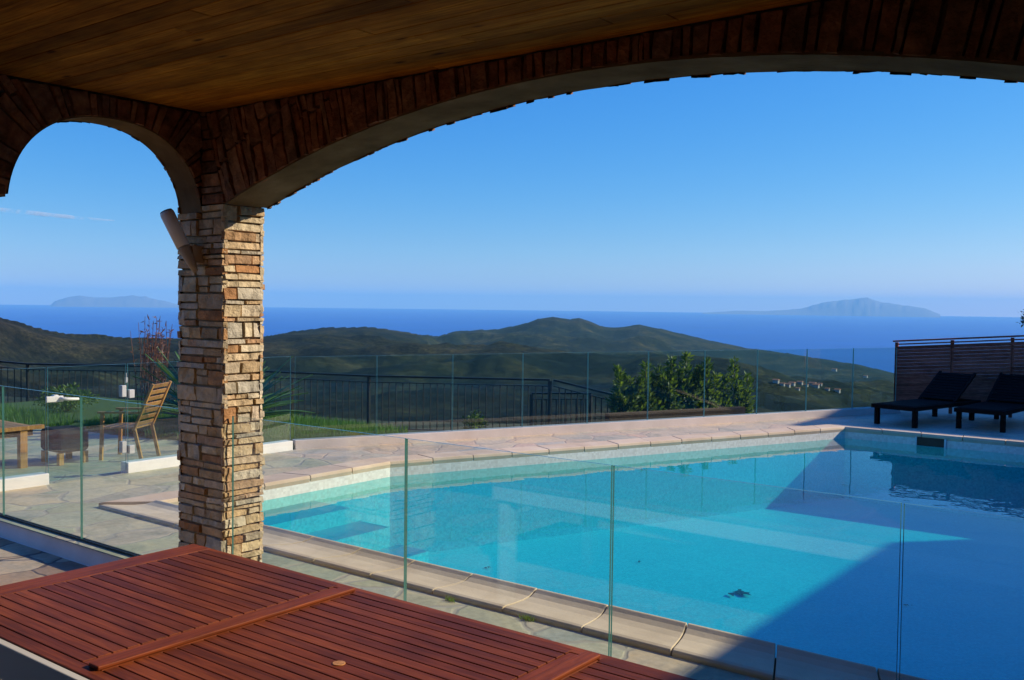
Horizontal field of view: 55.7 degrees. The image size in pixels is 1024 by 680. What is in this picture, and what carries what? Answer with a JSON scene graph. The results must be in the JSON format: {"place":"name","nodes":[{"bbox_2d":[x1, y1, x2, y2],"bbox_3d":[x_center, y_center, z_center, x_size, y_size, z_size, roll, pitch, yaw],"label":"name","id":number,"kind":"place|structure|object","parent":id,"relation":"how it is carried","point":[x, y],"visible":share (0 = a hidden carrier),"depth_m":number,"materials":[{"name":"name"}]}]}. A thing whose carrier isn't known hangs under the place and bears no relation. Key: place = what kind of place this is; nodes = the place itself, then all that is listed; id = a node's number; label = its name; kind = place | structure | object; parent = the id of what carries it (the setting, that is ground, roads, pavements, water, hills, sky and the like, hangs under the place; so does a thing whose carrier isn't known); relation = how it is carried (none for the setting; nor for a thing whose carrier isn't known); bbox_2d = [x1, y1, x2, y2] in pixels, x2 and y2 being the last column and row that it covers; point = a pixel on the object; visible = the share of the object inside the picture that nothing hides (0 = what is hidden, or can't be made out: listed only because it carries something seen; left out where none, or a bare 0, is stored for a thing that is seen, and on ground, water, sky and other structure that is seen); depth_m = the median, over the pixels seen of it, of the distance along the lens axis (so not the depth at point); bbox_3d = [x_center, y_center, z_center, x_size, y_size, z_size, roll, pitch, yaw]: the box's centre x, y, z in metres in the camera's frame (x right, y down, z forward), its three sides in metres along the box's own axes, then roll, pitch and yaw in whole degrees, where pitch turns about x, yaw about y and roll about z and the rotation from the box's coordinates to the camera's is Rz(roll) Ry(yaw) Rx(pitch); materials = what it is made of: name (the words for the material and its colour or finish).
{"place":"outdoors","nodes":[
{"label":"outdoors","id":0,"kind":"place"},
{"bbox_2d":[0,537,88,679],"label":"loggia floor","id":1,"kind":"structure","parent":0,"point":[19,562],"depth_m":6.58,"materials":[{"name":"beige stone"}]},
{"bbox_2d":[0,544,695,679],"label":"dining table","id":2,"kind":"object","parent":1,"relation":"on","point":[193,612],"visible":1,"depth_m":3.08,"materials":[{"name":"brown wood"}]},
{"bbox_2d":[0,0,1023,561],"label":"house","id":3,"kind":"structure","parent":1,"relation":"on","point":[236,116],"depth_m":4.50,"materials":[{"name":"stone"}]},
{"bbox_2d":[160,208,202,272],"bbox_3d":[-1.943,-0.585,5.701,0.243,0.374,0.115,0,2,-15],"label":"wall lamp","id":4,"kind":"object","parent":3,"relation":"attached to","point":[192,255],"visible":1,"depth_m":5.66,"materials":[{"name":"grey metal"}]},
{"bbox_2d":[0,396,177,440],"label":"lawn","id":5,"kind":"structure","parent":0,"point":[103,404],"depth_m":15.00,"materials":[{"name":"plant"}]},
{"bbox_2d":[33,381,99,411],"bbox_3d":[-6.715,0.874,14.614,0.958,0.484,0.960,2,3,37],"label":"bush","id":6,"kind":"object","parent":5,"relation":"on","point":[69,405],"visible":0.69,"depth_m":14.56,"materials":[{"name":"green plant"}]},
{"bbox_2d":[130,314,173,414],"bbox_3d":[-5.040,0.385,13.683,0.680,1.506,0.481,2,3,37],"label":"dry shrub","id":7,"kind":"object","parent":5,"relation":"on","point":[155,369],"visible":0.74,"depth_m":13.65,"materials":[{"name":"brown plant"}]},
{"bbox_2d":[113,347,314,421],"bbox_3d":[-3.759,0.507,12.712,2.419,1.266,2.631,2,3,37],"label":"agave","id":8,"kind":"object","parent":5,"relation":"on","point":[171,375],"visible":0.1,"depth_m":12.77,"materials":[{"name":"green plant"}]},
{"bbox_2d":[0,426,178,483],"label":"terrace","id":9,"kind":"structure","parent":0,"point":[69,469],"depth_m":10.40,"materials":[{"name":"beige stone"}]},
{"bbox_2d":[0,420,43,467],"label":"garden table","id":10,"kind":"object","parent":9,"relation":"on","point":[21,432],"visible":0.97,"depth_m":9.68,"materials":[{"name":"brown wood"}]},
{"bbox_2d":[41,425,87,465],"bbox_3d":[-4.655,1.089,10.082,0.400,0.360,0.340,2,3,37],"label":"stool","id":11,"kind":"object","parent":9,"relation":"on","point":[61,440],"visible":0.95,"depth_m":9.95,"materials":[{"name":"black fabric"}]},
{"bbox_2d":[97,381,171,459],"bbox_3d":[-4.036,0.857,10.378,0.623,0.824,0.439,1,2,5],"label":"garden chair","id":12,"kind":"object","parent":9,"relation":"on","point":[120,426],"visible":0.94,"depth_m":10.29,"materials":[{"name":"brown wood"}]},
{"bbox_2d":[0,356,292,490],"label":"glass fence","id":13,"kind":"object","parent":9,"relation":"on","point":[42,478],"visible":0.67,"depth_m":9.41,"materials":[{"name":"white"}]},
{"bbox_2d":[45,364,134,480],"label":"glass gate","id":14,"kind":"structure","parent":13,"relation":"attached to","point":[123,446],"depth_m":9.29,"materials":[{"name":"teal"}]},
{"bbox_2d":[50,295,178,307],"bbox_3d":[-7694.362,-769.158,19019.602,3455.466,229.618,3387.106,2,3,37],"label":"island hills","id":15,"kind":"structure","parent":0,"point":[120,301],"depth_m":18118.65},
{"bbox_2d":[0,402,407,448],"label":"grass","id":16,"kind":"structure","parent":0,"point":[272,430],"depth_m":12.69,"materials":[{"name":"green plant"}]},
{"bbox_2d":[0,396,544,432],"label":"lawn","id":17,"kind":"structure","parent":0,"point":[398,423],"depth_m":17.87,"materials":[{"name":"grass"}]},
{"bbox_2d":[0,361,551,430],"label":"iron railing","id":18,"kind":"object","parent":17,"relation":"on","point":[368,381],"visible":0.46,"depth_m":16.09,"materials":[{"name":"black metal"}]},
{"bbox_2d":[462,409,488,428],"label":"bush","id":19,"kind":"object","parent":17,"relation":"on","point":[478,422],"visible":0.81,"depth_m":15.56,"materials":[{"name":"green plant"}]},
{"bbox_2d":[529,392,592,425],"bbox_3d":[0.845,1.264,16.678,1.096,0.725,0.057,0,2,-7],"label":"iron railing","id":20,"kind":"object","parent":17,"relation":"on","point":[531,408],"visible":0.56,"depth_m":16.66,"materials":[{"name":"black metal"}]},
{"bbox_2d":[553,379,611,423],"bbox_3d":[1.317,1.156,15.753,1.312,1.025,0.056,1,2,1],"label":"iron railing","id":21,"kind":"object","parent":17,"relation":"on","point":[579,386],"visible":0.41,"depth_m":15.74,"materials":[{"name":"black metal"}]},
{"bbox_2d":[605,364,646,412],"bbox_3d":[1.820,1.019,15.532,0.648,1.303,0.574,2,2,20],"label":"laurel shrub","id":22,"kind":"object","parent":17,"relation":"on","point":[623,397],"visible":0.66,"depth_m":15.48,"materials":[{"name":"green plant"}]},
{"bbox_2d":[636,360,664,410],"bbox_3d":[2.176,0.951,15.761,0.700,1.302,0.462,0,2,-21],"label":"laurel shrub","id":23,"kind":"object","parent":17,"relation":"on","point":[653,402],"visible":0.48,"depth_m":15.68,"materials":[{"name":"green plant"}]},
{"bbox_2d":[651,354,683,409],"bbox_3d":[2.498,0.903,15.963,0.703,1.388,0.519,1,2,0],"label":"laurel shrub","id":24,"kind":"object","parent":17,"relation":"on","point":[669,397],"visible":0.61,"depth_m":15.87,"materials":[{"name":"green plant"}]},
{"bbox_2d":[605,406,744,421],"bbox_3d":[2.679,1.378,15.682,2.750,0.495,0.120,0,2,-28],"label":"timber edging","id":25,"kind":"object","parent":17,"relation":"on","point":[638,415],"visible":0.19,"depth_m":15.56,"materials":[{"name":"brown wood"}]},
{"bbox_2d":[673,351,707,408],"bbox_3d":[2.904,0.883,16.144,0.751,1.416,0.473,0,2,-11],"label":"laurel shrub","id":26,"kind":"object","parent":17,"relation":"on","point":[690,395],"visible":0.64,"depth_m":16.07,"materials":[{"name":"green plant"}]},
{"bbox_2d":[691,356,721,407],"bbox_3d":[3.219,0.909,16.324,0.619,1.313,0.635,2,3,37],"label":"laurel shrub","id":27,"kind":"object","parent":17,"relation":"on","point":[711,401],"visible":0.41,"depth_m":16.22,"materials":[{"name":"green plant"}]},
{"bbox_2d":[713,372,734,407],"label":"laurel shrub","id":28,"kind":"object","parent":17,"relation":"on","point":[723,402],"visible":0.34,"depth_m":16.50,"materials":[{"name":"green plant"}]},
{"bbox_2d":[726,356,746,410],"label":"laurel shrub","id":29,"kind":"object","parent":17,"relation":"on","point":[737,389],"visible":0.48,"depth_m":16.64,"materials":[{"name":"green plant"}]},
{"bbox_2d":[735,371,758,413],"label":"laurel shrub","id":30,"kind":"object","parent":17,"relation":"on","point":[748,403],"visible":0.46,"depth_m":16.73,"materials":[{"name":"green plant"}]},
{"bbox_2d":[0,453,761,679],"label":"path","id":31,"kind":"structure","parent":0,"point":[55,506],"depth_m":6.92,"materials":[{"name":"beige stone"}]},
{"bbox_2d":[519,613,534,621],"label":"weed tuft","id":32,"kind":"object","parent":31,"relation":"on","point":[526,618],"visible":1,"depth_m":5.15,"materials":[{"name":"green plant"}]},
{"bbox_2d":[232,416,1023,679],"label":"glass fence","id":33,"kind":"object","parent":31,"relation":"on","point":[405,541],"visible":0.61,"depth_m":4.12,"materials":[{"name":"teal"}]},
{"bbox_2d":[0,317,989,485],"bbox_3d":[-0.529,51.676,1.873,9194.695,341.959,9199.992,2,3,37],"label":"hills","id":34,"kind":"structure","parent":0,"point":[549,347],"depth_m":708.03,"materials":[{"name":"green plant"}]},
{"bbox_2d":[772,379,779,383],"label":"village house","id":35,"kind":"structure","parent":34,"relation":"on","point":[776,381],"depth_m":607.89,"materials":[{"name":"tile"}]},
{"bbox_2d":[812,383,819,387],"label":"village house","id":36,"kind":"structure","parent":34,"relation":"on","point":[816,385],"depth_m":698.78,"materials":[{"name":"tile"}]},
{"bbox_2d":[0,305,1023,374],"bbox_3d":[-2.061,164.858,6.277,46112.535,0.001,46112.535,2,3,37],"label":"sea","id":37,"kind":"structure","parent":0,"point":[869,339],"depth_m":7729.73,"materials":[{"name":"liquid"}]},
{"bbox_2d":[0,388,1023,558],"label":"paving","id":38,"kind":"structure","parent":0,"point":[944,421],"depth_m":12.94,"materials":[{"name":"beige stone"}]},
{"bbox_2d":[0,521,121,566],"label":"kerb","id":39,"kind":"structure","parent":38,"relation":"on","point":[60,548],"depth_m":6.83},
{"bbox_2d":[0,385,177,556],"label":"glass fence","id":40,"kind":"object","parent":39,"relation":"on","point":[89,541],"visible":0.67,"depth_m":6.73,"materials":[{"name":"teal"}]},
{"bbox_2d":[99,424,1023,679],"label":"swimming pool","id":41,"kind":"structure","parent":38,"relation":"in","point":[815,575],"depth_m":10.10,"materials":[{"name":"water"},{"name":"white glass mosaic"},{"name":"cast stone"}]},
{"bbox_2d":[728,589,749,595],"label":"leaf clump","id":42,"kind":"object","parent":41,"relation":"on","point":[739,591],"visible":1,"depth_m":8.85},
{"bbox_2d":[292,348,899,449],"bbox_3d":[1.880,0.706,13.367,9.900,1.100,0.160,0,2,-28],"label":"glass fence","id":43,"kind":"object","parent":38,"relation":"on","point":[356,440],"visible":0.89,"depth_m":12.80,"materials":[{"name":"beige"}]},
{"bbox_2d":[871,371,980,427],"bbox_3d":[6.189,0.861,14.429,1.950,0.716,0.660,-1,3,-39],"label":"sun lounger","id":44,"kind":"object","parent":38,"relation":"on","point":[944,390],"visible":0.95,"depth_m":14.57,"materials":[{"name":"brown wood"}]},
{"bbox_2d":[893,335,1023,417],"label":"privacy screen","id":45,"kind":"object","parent":38,"relation":"on","point":[979,386],"visible":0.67,"depth_m":15.47,"materials":[{"name":"brown wood"}]},
{"bbox_2d":[954,372,1023,432],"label":"sun lounger","id":46,"kind":"object","parent":38,"relation":"on","point":[1005,397],"visible":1,"depth_m":14.26,"materials":[{"name":"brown wood"}]},
{"bbox_2d":[1017,309,1023,326],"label":"tree","id":47,"kind":"object","parent":38,"relation":"on","point":[1022,318],"visible":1,"depth_m":17.93,"materials":[{"name":"green plant"}]},
{"bbox_2d":[0,71,1023,316],"label":"sky","id":48,"kind":"structure","parent":0,"point":[756,191],"materials":[{"name":"blue"}]},
{"bbox_2d":[703,297,939,316],"bbox_3d":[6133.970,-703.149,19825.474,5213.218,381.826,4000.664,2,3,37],"label":"island hills","id":49,"kind":"structure","parent":0,"point":[866,306],"depth_m":18763.07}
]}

